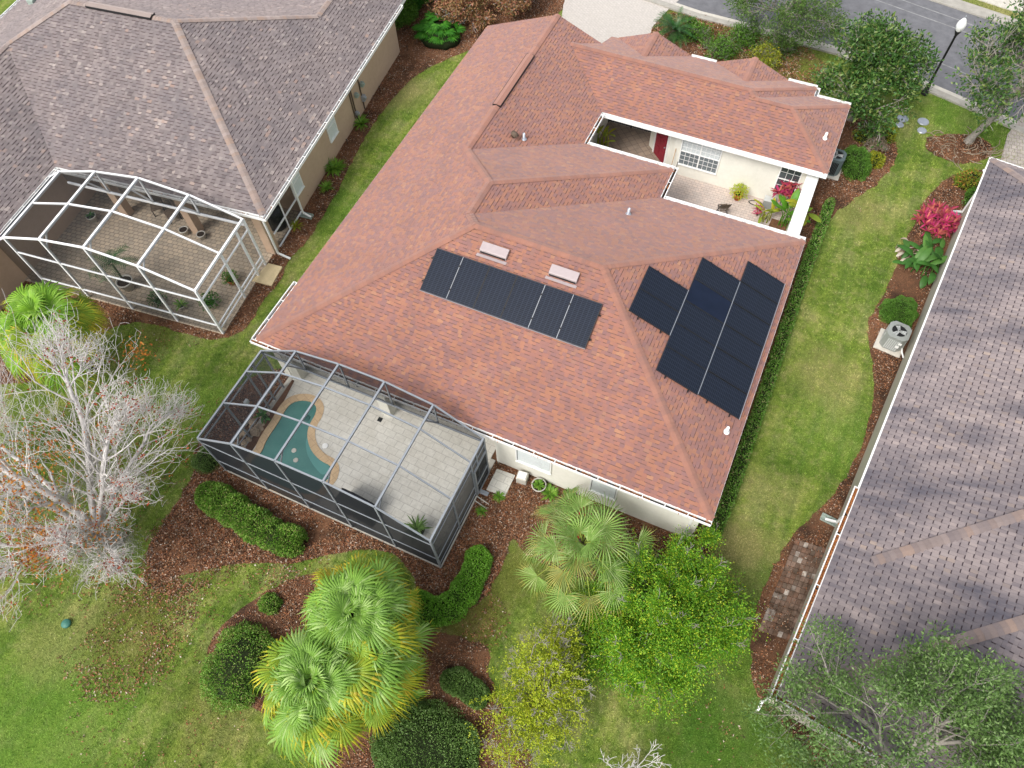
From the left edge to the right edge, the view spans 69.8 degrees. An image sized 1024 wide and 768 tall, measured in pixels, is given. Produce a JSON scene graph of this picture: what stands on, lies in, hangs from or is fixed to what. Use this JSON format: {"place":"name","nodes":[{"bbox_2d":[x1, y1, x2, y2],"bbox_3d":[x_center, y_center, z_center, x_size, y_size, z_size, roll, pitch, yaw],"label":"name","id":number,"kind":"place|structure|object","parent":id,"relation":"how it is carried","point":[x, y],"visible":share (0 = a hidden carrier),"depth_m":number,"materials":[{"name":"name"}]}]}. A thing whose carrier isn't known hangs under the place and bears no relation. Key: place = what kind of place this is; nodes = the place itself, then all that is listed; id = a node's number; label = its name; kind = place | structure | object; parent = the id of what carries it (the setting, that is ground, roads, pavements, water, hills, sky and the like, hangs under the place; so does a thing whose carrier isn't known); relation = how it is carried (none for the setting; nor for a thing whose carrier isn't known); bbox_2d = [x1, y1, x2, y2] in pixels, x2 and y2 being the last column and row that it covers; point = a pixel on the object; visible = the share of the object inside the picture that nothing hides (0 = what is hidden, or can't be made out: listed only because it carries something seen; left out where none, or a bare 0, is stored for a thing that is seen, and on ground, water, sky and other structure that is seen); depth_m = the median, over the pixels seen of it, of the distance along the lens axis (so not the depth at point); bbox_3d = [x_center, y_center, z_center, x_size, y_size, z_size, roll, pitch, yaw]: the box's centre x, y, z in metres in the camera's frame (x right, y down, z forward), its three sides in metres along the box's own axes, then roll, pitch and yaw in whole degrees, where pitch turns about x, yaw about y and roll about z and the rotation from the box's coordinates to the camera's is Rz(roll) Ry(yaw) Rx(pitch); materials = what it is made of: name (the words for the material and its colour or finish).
{"place":"outdoors","nodes":[
{"label":"outdoors","id":0,"kind":"place"},
{"bbox_2d":[0,0,1023,767],"bbox_3d":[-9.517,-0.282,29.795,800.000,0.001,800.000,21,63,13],"label":"ground","id":1,"kind":"structure","parent":0,"point":[844,258],"depth_m":25.90,"materials":[{"name":"green plant"}]},
{"bbox_2d":[0,279,115,409],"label":"fan palm","id":2,"kind":"object","parent":1,"relation":"on","point":[32,302],"visible":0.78,"depth_m":26.99,"materials":[{"name":"green plant"}]},
{"bbox_2d":[0,290,209,631],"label":"bare tree","id":3,"kind":"object","parent":1,"relation":"on","point":[94,524],"visible":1,"depth_m":24.00,"materials":[{"name":"white plant"}]},
{"bbox_2d":[0,0,405,310],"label":"grey roof house","id":4,"kind":"structure","parent":1,"relation":"on","point":[253,110],"depth_m":32.70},
{"bbox_2d":[0,0,564,383],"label":"side bed","id":5,"kind":"object","parent":1,"relation":"on","point":[176,326],"visible":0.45,"depth_m":35.45,"materials":[{"name":"brown wood"}]},
{"bbox_2d":[25,186,298,334],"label":"porch paving","id":6,"kind":"structure","parent":5,"relation":"on","point":[178,259],"depth_m":33.13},
{"bbox_2d":[86,244,138,291],"bbox_3d":[-16.795,-4.734,31.374,2.174,2.046,2.149,21,63,13],"label":"potted plant","id":7,"kind":"object","parent":6,"relation":"on","point":[126,286],"visible":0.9,"depth_m":30.84,"materials":[{"name":"green plant"}]},
{"bbox_2d":[0,170,301,333],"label":"screen porch","id":8,"kind":"object","parent":6,"relation":"on","point":[31,268],"visible":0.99,"depth_m":30.25,"materials":[{"name":"white metal"}]},
{"bbox_2d":[267,204,286,231],"bbox_3d":[-10.786,-7.612,33.316,0.920,1.200,0.920,21,63,13],"label":"kettle grill","id":9,"kind":"object","parent":6,"relation":"on","point":[275,218],"visible":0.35,"depth_m":33.03,"materials":[{"name":"black metal"}]},
{"bbox_2d":[252,263,282,286],"bbox_3d":[-10.796,-4.856,32.433,0.956,0.090,1.100,15,62,10],"label":"stepping pad","id":10,"kind":"object","parent":5,"relation":"on","point":[268,273],"visible":1,"depth_m":32.35,"materials":[{"name":"concrete"}]},
{"bbox_2d":[395,0,418,29],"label":"leafy shrub","id":11,"kind":"object","parent":5,"relation":"on","point":[409,12],"visible":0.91,"depth_m":40.43,"materials":[{"name":"green plant"}]},
{"bbox_2d":[411,10,464,50],"bbox_3d":[-3.999,-19.355,39.940,3.174,1.155,2.402,21,63,13],"label":"split leaf plant","id":12,"kind":"object","parent":5,"relation":"on","point":[434,32],"visible":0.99,"depth_m":39.64,"materials":[{"name":"green plant"}]},
{"bbox_2d":[425,0,496,36],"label":"rusty shrub","id":13,"kind":"object","parent":5,"relation":"on","point":[462,10],"visible":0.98,"depth_m":39.78,"materials":[{"name":"brown plant"}]},
{"bbox_2d":[488,0,532,17],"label":"rusty shrub","id":14,"kind":"object","parent":5,"relation":"on","point":[510,6],"visible":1,"depth_m":39.83,"materials":[{"name":"brown plant"}]},
{"bbox_2d":[206,574,531,767],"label":"island bed","id":15,"kind":"object","parent":1,"relation":"on","point":[481,655],"visible":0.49,"depth_m":24.06,"materials":[{"name":"soil"}]},
{"bbox_2d":[198,619,280,714],"bbox_3d":[-8.893,9.164,23.779,2.501,0.998,2.973,21,63,13],"label":"round shrub","id":16,"kind":"object","parent":15,"relation":"on","point":[227,678],"visible":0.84,"depth_m":23.62,"materials":[{"name":"green plant"}]},
{"bbox_2d":[256,592,282,615],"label":"round shrub","id":17,"kind":"object","parent":15,"relation":"on","point":[270,603],"visible":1,"depth_m":24.95,"materials":[{"name":"green plant"}]},
{"bbox_2d":[250,621,404,767],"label":"fan palm","id":18,"kind":"object","parent":15,"relation":"on","point":[310,701],"visible":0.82,"depth_m":19.80,"materials":[{"name":"green plant"}]},
{"bbox_2d":[296,550,439,680],"bbox_3d":[-4.562,7.263,22.425,4.306,4.929,4.082,21,63,13],"label":"fan palm","id":19,"kind":"object","parent":15,"relation":"on","point":[360,602],"visible":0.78,"depth_m":20.84,"materials":[{"name":"green plant"}]},
{"bbox_2d":[338,611,430,737],"bbox_3d":[-4.221,8.495,22.008,3.525,4.399,4.094,-13,60,-5],"label":"fan palm","id":20,"kind":"object","parent":15,"relation":"on","point":[398,690],"visible":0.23,"depth_m":20.56,"materials":[{"name":"green plant"}]},
{"bbox_2d":[369,697,480,767],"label":"round shrub","id":21,"kind":"object","parent":15,"relation":"on","point":[426,736],"visible":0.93,"depth_m":22.45,"materials":[{"name":"green plant"}]},
{"bbox_2d":[439,666,490,709],"bbox_3d":[-1.484,9.651,23.466,1.817,0.589,1.059,21,63,13],"label":"hedge","id":22,"kind":"object","parent":15,"relation":"on","point":[464,687],"visible":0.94,"depth_m":23.34,"materials":[{"name":"green plant"}]},
{"bbox_2d":[252,373,495,538],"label":"pool deck","id":23,"kind":"structure","parent":1,"relation":"on","point":[427,459],"depth_m":27.83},
{"bbox_2d":[246,380,293,450],"bbox_3d":[-9.570,1.512,28.665,0.340,0.001,4.100,21,63,13],"label":"planting strip","id":24,"kind":"object","parent":23,"relation":"on","point":[251,445],"visible":0.5,"depth_m":28.84,"materials":[{"name":"soil"}]},
{"bbox_2d":[233,411,269,448],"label":"rock waterfall","id":25,"kind":"object","parent":24,"relation":"on","point":[256,429],"visible":0.73,"depth_m":28.37,"materials":[{"name":"grey stone"}]},
{"bbox_2d":[253,394,338,491],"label":"swimming pool","id":26,"kind":"structure","parent":23,"relation":"in","point":[303,452],"depth_m":28.27,"materials":[{"name":"liquid"}]},
{"bbox_2d":[146,370,710,608],"bbox_3d":[-2.683,3.827,27.165,20.008,0.001,9.189,6,60,5],"label":"back bed","id":27,"kind":"object","parent":1,"relation":"on","point":[318,530],"visible":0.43,"depth_m":26.32,"materials":[{"name":"soil"}]},
{"bbox_2d":[190,446,218,474],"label":"round shrub","id":28,"kind":"object","parent":27,"relation":"on","point":[206,462],"visible":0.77,"depth_m":27.60,"materials":[{"name":"green plant"}]},
{"bbox_2d":[193,480,308,558],"bbox_3d":[-9.477,4.816,26.299,4.815,1.051,1.479,25,64,15],"label":"hedge","id":29,"kind":"object","parent":27,"relation":"on","point":[264,528],"visible":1,"depth_m":26.06,"materials":[{"name":"green plant"}]},
{"bbox_2d":[225,377,494,567],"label":"deck kerb","id":30,"kind":"structure","parent":27,"relation":"on","point":[288,381],"depth_m":26.94,"materials":[{"name":"concrete"}]},
{"bbox_2d":[196,350,489,566],"bbox_3d":[-5.876,2.196,25.702,9.228,4.262,3.975,21,63,13],"label":"pool enclosure","id":31,"kind":"object","parent":30,"relation":"on","point":[312,492],"visible":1,"depth_m":25.02,"materials":[{"name":"grey metal"}]},
{"bbox_2d":[473,450,489,494],"bbox_3d":[-1.074,3.165,26.199,0.050,1.990,0.970,21,63,13],"label":"screen door","id":32,"kind":"structure","parent":31,"relation":"in","point":[481,472],"depth_m":26.12,"materials":[{"name":"grey metal"}]},
{"bbox_2d":[406,544,493,627],"bbox_3d":[-1.926,6.997,24.925,3.526,0.768,1.829,-35,65,-17],"label":"hedge","id":33,"kind":"object","parent":27,"relation":"on","point":[457,598],"visible":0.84,"depth_m":24.70,"materials":[{"name":"green plant"}]},
{"bbox_2d":[486,469,514,495],"bbox_3d":[-0.413,3.653,27.153,0.740,0.080,0.959,21,63,13],"label":"stepping pad","id":34,"kind":"object","parent":27,"relation":"on","point":[501,480],"visible":1,"depth_m":27.12,"materials":[{"name":"beige concrete"}]},
{"bbox_2d":[514,484,659,630],"bbox_3d":[2.321,5.525,23.689,4.425,4.071,4.666,21,63,13],"label":"fan palm","id":35,"kind":"object","parent":27,"relation":"on","point":[578,562],"visible":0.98,"depth_m":22.66,"materials":[{"name":"green plant"}]},
{"bbox_2d":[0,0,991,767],"bbox_3d":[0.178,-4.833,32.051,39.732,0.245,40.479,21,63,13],"label":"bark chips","id":36,"kind":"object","parent":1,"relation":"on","point":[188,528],"visible":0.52,"depth_m":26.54,"materials":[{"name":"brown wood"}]},
{"bbox_2d":[0,12,1008,767],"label":"fallen leaves","id":37,"kind":"object","parent":1,"relation":"on","point":[674,16],"depth_m":25.50,"materials":[{"name":"brown plant"}]},
{"bbox_2d":[460,614,599,767],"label":"sparse tree","id":38,"kind":"object","parent":1,"relation":"on","point":[539,700],"visible":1,"depth_m":21.72,"materials":[{"name":"green plant"}]},
{"bbox_2d":[249,14,850,536],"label":"brick red roof house","id":39,"kind":"structure","parent":1,"relation":"on","point":[499,158],"depth_m":27.71,"materials":[{"name":"brown"}]},
{"bbox_2d":[420,257,600,348],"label":"mounting rails","id":40,"kind":"object","parent":39,"relation":"attached to","point":[505,320],"visible":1,"depth_m":25.56,"materials":[{"name":"metal"}]},
{"bbox_2d":[420,248,462,298],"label":"solar panel","id":41,"kind":"object","parent":40,"relation":"attached to","point":[441,273],"visible":1,"depth_m":26.37,"materials":[{"name":"black glass"}]},
{"bbox_2d":[446,257,489,308],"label":"solar panel","id":42,"kind":"object","parent":40,"relation":"attached to","point":[468,282],"visible":1,"depth_m":26.12,"materials":[{"name":"black glass"}]},
{"bbox_2d":[473,266,517,317],"bbox_3d":[-0.592,-3.246,25.890,1.090,0.048,1.655,21,85,13],"label":"solar panel","id":43,"kind":"object","parent":40,"relation":"attached to","point":[495,292],"visible":1,"depth_m":25.88,"materials":[{"name":"black glass"}]},
{"bbox_2d":[500,275,544,327],"bbox_3d":[0.376,-2.880,25.644,1.090,0.048,1.655,21,85,13],"label":"solar panel","id":44,"kind":"object","parent":40,"relation":"attached to","point":[522,301],"visible":1,"depth_m":25.63,"materials":[{"name":"black glass"}]},
{"bbox_2d":[528,285,573,337],"bbox_3d":[1.345,-2.514,25.399,1.090,0.048,1.655,21,85,13],"label":"solar panel","id":45,"kind":"object","parent":40,"relation":"attached to","point":[547,318],"visible":1,"depth_m":25.39,"materials":[{"name":"black glass"}]},
{"bbox_2d":[557,294,602,348],"bbox_3d":[2.313,-2.148,25.153,1.090,0.048,1.655,21,85,13],"label":"solar panel","id":46,"kind":"object","parent":40,"relation":"attached to","point":[579,321],"visible":1,"depth_m":25.14,"materials":[{"name":"black glass"}]},
{"bbox_2d":[515,449,551,475],"bbox_3d":[0.754,2.722,25.992,1.380,1.150,0.100,21,63,13],"label":"window","id":47,"kind":"structure","parent":39,"relation":"in","point":[523,458],"depth_m":26.16,"materials":[{"name":"white glass"}]},
{"bbox_2d":[588,479,617,501],"bbox_3d":[3.157,3.630,25.382,1.000,1.150,0.100,21,63,13],"label":"window","id":48,"kind":"structure","parent":39,"relation":"in","point":[599,489],"depth_m":25.54,"materials":[{"name":"white glass"}]},
{"bbox_2d":[652,132,670,163],"bbox_3d":[6.986,-11.347,34.342,0.130,2.200,1.160,-21,62,-10],"label":"door","id":49,"kind":"structure","parent":39,"relation":"in","point":[661,142],"depth_m":34.55,"materials":[{"name":"wood"}]},
{"bbox_2d":[677,140,722,174],"bbox_3d":[8.505,-10.332,33.239,1.850,1.600,0.100,21,63,13],"label":"window","id":50,"kind":"structure","parent":39,"relation":"in","point":[699,157],"depth_m":33.34,"materials":[{"name":"grey glass"}]},
{"bbox_2d":[637,283,784,419],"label":"mounting rails","id":51,"kind":"object","parent":39,"relation":"attached to","point":[717,342],"visible":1,"depth_m":25.73,"materials":[{"name":"metal"}]},
{"bbox_2d":[628,288,678,334],"bbox_3d":[4.906,-2.503,25.336,1.666,0.047,1.082,31,63,-6],"label":"solar panel","id":52,"kind":"object","parent":51,"relation":"attached to","point":[653,311],"visible":1,"depth_m":25.32,"materials":[{"name":"black glass"}]},
{"bbox_2d":[639,266,687,311],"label":"solar panel","id":53,"kind":"object","parent":51,"relation":"attached to","point":[658,285],"visible":1,"depth_m":25.79,"materials":[{"name":"black glass"}]},
{"bbox_2d":[656,346,706,394],"bbox_3d":[5.740,-0.469,24.860,1.666,0.047,1.075,31,63,-6],"label":"solar panel","id":54,"kind":"object","parent":51,"relation":"attached to","point":[681,370],"visible":1,"depth_m":24.84,"materials":[{"name":"black glass"}]},
{"bbox_2d":[666,323,714,369],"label":"solar panel","id":55,"kind":"object","parent":51,"relation":"attached to","point":[689,345],"visible":1,"depth_m":25.31,"materials":[{"name":"black glass"}]},
{"bbox_2d":[676,300,723,346],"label":"solar panel","id":56,"kind":"object","parent":51,"relation":"attached to","point":[695,320],"visible":1,"depth_m":25.78,"materials":[{"name":"black glass"}]},
{"bbox_2d":[685,278,731,323],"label":"solar panel","id":57,"kind":"object","parent":51,"relation":"attached to","point":[708,300],"visible":1,"depth_m":26.25,"materials":[{"name":"black glass"}]},
{"bbox_2d":[694,257,739,301],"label":"solar panel","id":58,"kind":"object","parent":51,"relation":"attached to","point":[712,276],"visible":1,"depth_m":26.71,"materials":[{"name":"black glass"}]},
{"bbox_2d":[698,371,746,418],"bbox_3d":[7.198,0.365,25.056,1.666,0.048,1.058,31,63,-6],"label":"solar panel","id":59,"kind":"object","parent":51,"relation":"attached to","point":[722,394],"visible":1,"depth_m":25.04,"materials":[{"name":"black glass"}]},
{"bbox_2d":[707,347,754,394],"bbox_3d":[7.630,-0.466,25.521,1.666,0.048,1.058,31,63,-6],"label":"solar panel","id":60,"kind":"object","parent":51,"relation":"attached to","point":[730,370],"visible":1,"depth_m":25.50,"materials":[{"name":"black glass"}]},
{"bbox_2d":[716,324,762,370],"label":"solar panel","id":61,"kind":"object","parent":51,"relation":"attached to","point":[733,343],"visible":1,"depth_m":25.97,"materials":[{"name":"black glass"}]},
{"bbox_2d":[725,303,769,347],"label":"solar panel","id":62,"kind":"object","parent":51,"relation":"attached to","point":[746,324],"visible":1,"depth_m":26.43,"materials":[{"name":"black glass"}]},
{"bbox_2d":[733,281,777,324],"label":"solar panel","id":63,"kind":"object","parent":51,"relation":"attached to","point":[747,298],"visible":1,"depth_m":26.90,"materials":[{"name":"black glass"}]},
{"bbox_2d":[741,261,783,303],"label":"solar panel","id":64,"kind":"object","parent":51,"relation":"attached to","point":[762,282],"visible":1,"depth_m":27.36,"materials":[{"name":"black glass"}]},
{"bbox_2d":[772,167,802,192],"bbox_3d":[12.146,-8.957,32.315,0.950,1.600,0.100,21,63,13],"label":"window","id":65,"kind":"structure","parent":39,"relation":"in","point":[785,174],"depth_m":32.17,"materials":[{"name":"white glass"}]},
{"bbox_2d":[561,522,770,726],"bbox_3d":[4.818,7.105,22.653,6.697,4.100,5.601,-25,62,-12],"label":"leafy tree","id":66,"kind":"object","parent":1,"relation":"on","point":[667,624],"visible":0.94,"depth_m":22.24,"materials":[{"name":"green plant"}]},
{"bbox_2d":[656,28,728,61],"bbox_3d":[9.247,-17.746,39.220,4.560,0.001,3.804,21,63,13],"label":"front bed","id":67,"kind":"object","parent":1,"relation":"on","point":[682,47],"visible":0.05,"depth_m":39.46,"materials":[{"name":"soil"}]},
{"bbox_2d":[653,6,696,47],"bbox_3d":[8.721,-18.991,39.207,2.550,1.324,2.517,21,63,13],"label":"sago palm","id":68,"kind":"object","parent":67,"relation":"on","point":[674,35],"visible":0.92,"depth_m":39.03,"materials":[{"name":"green plant"}]},
{"bbox_2d":[679,16,713,44],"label":"front shrub","id":69,"kind":"object","parent":67,"relation":"on","point":[698,31],"visible":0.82,"depth_m":39.05,"materials":[{"name":"green plant"}]},
{"bbox_2d":[698,31,740,60],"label":"front shrub","id":70,"kind":"object","parent":67,"relation":"on","point":[724,49],"visible":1,"depth_m":38.45,"materials":[{"name":"green plant"}]},
{"bbox_2d":[722,22,765,56],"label":"front shrub","id":71,"kind":"object","parent":1,"relation":"on","point":[743,35],"visible":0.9,"depth_m":38.86,"materials":[{"name":"green plant"}]},
{"bbox_2d":[746,40,782,67],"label":"front shrub","id":72,"kind":"object","parent":1,"relation":"on","point":[761,53],"visible":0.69,"depth_m":37.82,"materials":[{"name":"yellow plant"}]},
{"bbox_2d":[756,27,802,59],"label":"front shrub","id":73,"kind":"object","parent":1,"relation":"on","point":[781,50],"visible":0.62,"depth_m":38.54,"materials":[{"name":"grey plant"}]},
{"bbox_2d":[769,179,801,203],"bbox_3d":[12.429,-8.674,32.865,1.703,1.763,1.603,-32,64,-16],"label":"cordyline","id":74,"kind":"object","parent":1,"relation":"on","point":[784,190],"visible":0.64,"depth_m":32.53,"materials":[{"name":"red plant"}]},
{"bbox_2d":[723,0,850,50],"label":"oak tree","id":75,"kind":"object","parent":1,"relation":"on","point":[785,15],"visible":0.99,"depth_m":36.38,"materials":[{"name":"green plant"}]},
{"bbox_2d":[707,111,896,526],"bbox_3d":[11.693,-4.232,31.319,3.646,0.001,24.104,27,64,16],"label":"condenser bed","id":76,"kind":"object","parent":1,"relation":"on","point":[840,203],"visible":0.21,"depth_m":33.91,"materials":[{"name":"brown wood"}]},
{"bbox_2d":[709,197,834,539],"bbox_3d":[10.774,-1.494,29.477,0.703,0.652,17.586,21,63,14],"label":"hedge","id":77,"kind":"object","parent":76,"relation":"on","point":[737,474],"visible":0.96,"depth_m":28.76,"materials":[{"name":"green plant"}]},
{"bbox_2d":[827,148,846,180],"bbox_3d":[14.928,-10.277,34.114,1.000,1.038,1.000,21,63,13],"label":"air conditioner","id":78,"kind":"object","parent":76,"relation":"on","point":[838,160],"visible":0.73,"depth_m":33.80,"materials":[{"name":"metal"}]},
{"bbox_2d":[841,145,872,181],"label":"round shrub","id":79,"kind":"object","parent":76,"relation":"on","point":[857,163],"visible":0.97,"depth_m":34.00,"materials":[{"name":"green plant"}]},
{"bbox_2d":[807,8,944,150],"bbox_3d":[16.851,-14.273,33.932,5.125,5.262,6.296,32,66,19],"label":"street tree","id":80,"kind":"object","parent":76,"relation":"on","point":[883,58],"visible":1,"depth_m":32.79,"materials":[{"name":"green plant"}]},
{"bbox_2d":[645,0,1023,134],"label":"kerb","id":81,"kind":"structure","parent":1,"relation":"on","point":[934,91],"depth_m":38.86,"materials":[{"name":"concrete"}]},
{"bbox_2d":[674,3,1017,123],"bbox_3d":[4.667,-21.217,41.395,86.045,0.032,6.993,28,65,17],"label":"kerb gutter","id":82,"kind":"object","parent":1,"relation":"on","point":[821,43],"visible":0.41,"depth_m":39.37,"materials":[{"name":"concrete"}]},
{"bbox_2d":[750,170,982,767],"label":"edge bed","id":83,"kind":"object","parent":1,"relation":"on","point":[910,286],"visible":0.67,"depth_m":26.98,"materials":[{"name":"brown wood"}]},
{"bbox_2d":[758,539,825,639],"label":"paver patio","id":84,"kind":"structure","parent":83,"relation":"on","point":[802,583],"depth_m":24.89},
{"bbox_2d":[873,321,911,357],"bbox_3d":[15.421,-1.793,29.260,1.409,0.918,1.064,27,64,16],"label":"air conditioner","id":85,"kind":"object","parent":83,"relation":"on","point":[892,338],"visible":1,"depth_m":29.09,"materials":[{"name":"metal"}]},
{"bbox_2d":[877,295,918,327],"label":"round shrub","id":86,"kind":"object","parent":83,"relation":"on","point":[898,309],"visible":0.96,"depth_m":29.79,"materials":[{"name":"green plant"}]},
{"bbox_2d":[892,231,946,288],"bbox_3d":[17.767,-5.469,31.344,2.864,1.059,2.508,-23,62,-11],"label":"broad leaf plant","id":87,"kind":"object","parent":83,"relation":"on","point":[923,256],"visible":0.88,"depth_m":31.18,"materials":[{"name":"green plant"}]},
{"bbox_2d":[910,199,961,237],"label":"red-leaved shrub","id":88,"kind":"object","parent":83,"relation":"on","point":[941,211],"visible":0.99,"depth_m":32.21,"materials":[{"name":"red plant"}]},
{"bbox_2d":[952,168,982,190],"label":"croton shrub","id":89,"kind":"object","parent":83,"relation":"on","point":[965,180],"visible":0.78,"depth_m":33.46,"materials":[{"name":"yellow plant"}]},
{"bbox_2d":[740,613,1023,767],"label":"oak tree","id":90,"kind":"object","parent":1,"relation":"on","point":[1003,731],"visible":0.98,"depth_m":17.82,"materials":[{"name":"green plant"}]},
{"bbox_2d":[757,157,1023,767],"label":"mauve roof house","id":91,"kind":"structure","parent":1,"relation":"on","point":[929,522],"depth_m":22.82,"materials":[{"name":"grey tile"}]},
{"bbox_2d":[921,15,966,95],"bbox_3d":[20.731,-15.700,35.191,0.420,4.250,0.414,21,63,13],"label":"street lamp","id":92,"kind":"object","parent":1,"relation":"on","point":[961,24],"visible":0.91,"depth_m":34.32,"materials":[{"name":"black metal"}]},
{"bbox_2d":[925,134,992,163],"bbox_3d":[21.365,-11.253,35.039,3.075,0.001,2.042,-6,60,-2],"label":"mulch bed","id":93,"kind":"object","parent":1,"relation":"on","point":[963,155],"visible":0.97,"depth_m":35.02,"materials":[{"name":"brown wood"}]},
{"bbox_2d":[945,0,1023,144],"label":"street tree","id":94,"kind":"object","parent":93,"relation":"on","point":[1007,36],"visible":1,"depth_m":31.36,"materials":[{"name":"green plant"}]},
{"bbox_2d":[562,0,677,42],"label":"driveway","id":95,"kind":"structure","parent":0,"point":[601,21],"depth_m":40.92,"materials":[{"name":"beige concrete"}]},
{"bbox_2d":[596,121,659,161],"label":"entry paving","id":96,"kind":"structure","parent":0,"point":[627,139],"depth_m":35.92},
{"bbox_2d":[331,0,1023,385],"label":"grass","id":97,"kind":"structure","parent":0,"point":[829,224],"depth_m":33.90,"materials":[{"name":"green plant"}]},
{"bbox_2d":[666,174,793,225],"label":"courtyard paving","id":98,"kind":"structure","parent":0,"point":[697,192],"depth_m":33.86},
{"bbox_2d":[771,188,812,228],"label":"broad leaf plant","id":99,"kind":"object","parent":98,"relation":"on","point":[795,196],"visible":0.66,"depth_m":32.19,"materials":[{"name":"green plant"}]},
{"bbox_2d":[676,0,1023,120],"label":"road","id":100,"kind":"structure","parent":0,"point":[943,34],"depth_m":39.84,"materials":[{"name":"grey asphalt"}]},
{"bbox_2d":[930,0,1018,25],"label":"kerb","id":101,"kind":"structure","parent":100,"relation":"on","point":[970,8],"depth_m":40.13,"materials":[{"name":"concrete"}]},
{"bbox_2d":[979,0,1023,13],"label":"pavement","id":102,"kind":"structure","parent":0,"point":[1002,5],"depth_m":40.39,"materials":[{"name":"concrete"}]},
{"bbox_2d":[1001,116,1023,166],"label":"neighbour driveway","id":103,"kind":"structure","parent":0,"point":[1014,143],"depth_m":34.91,"materials":[{"name":"white concrete"}]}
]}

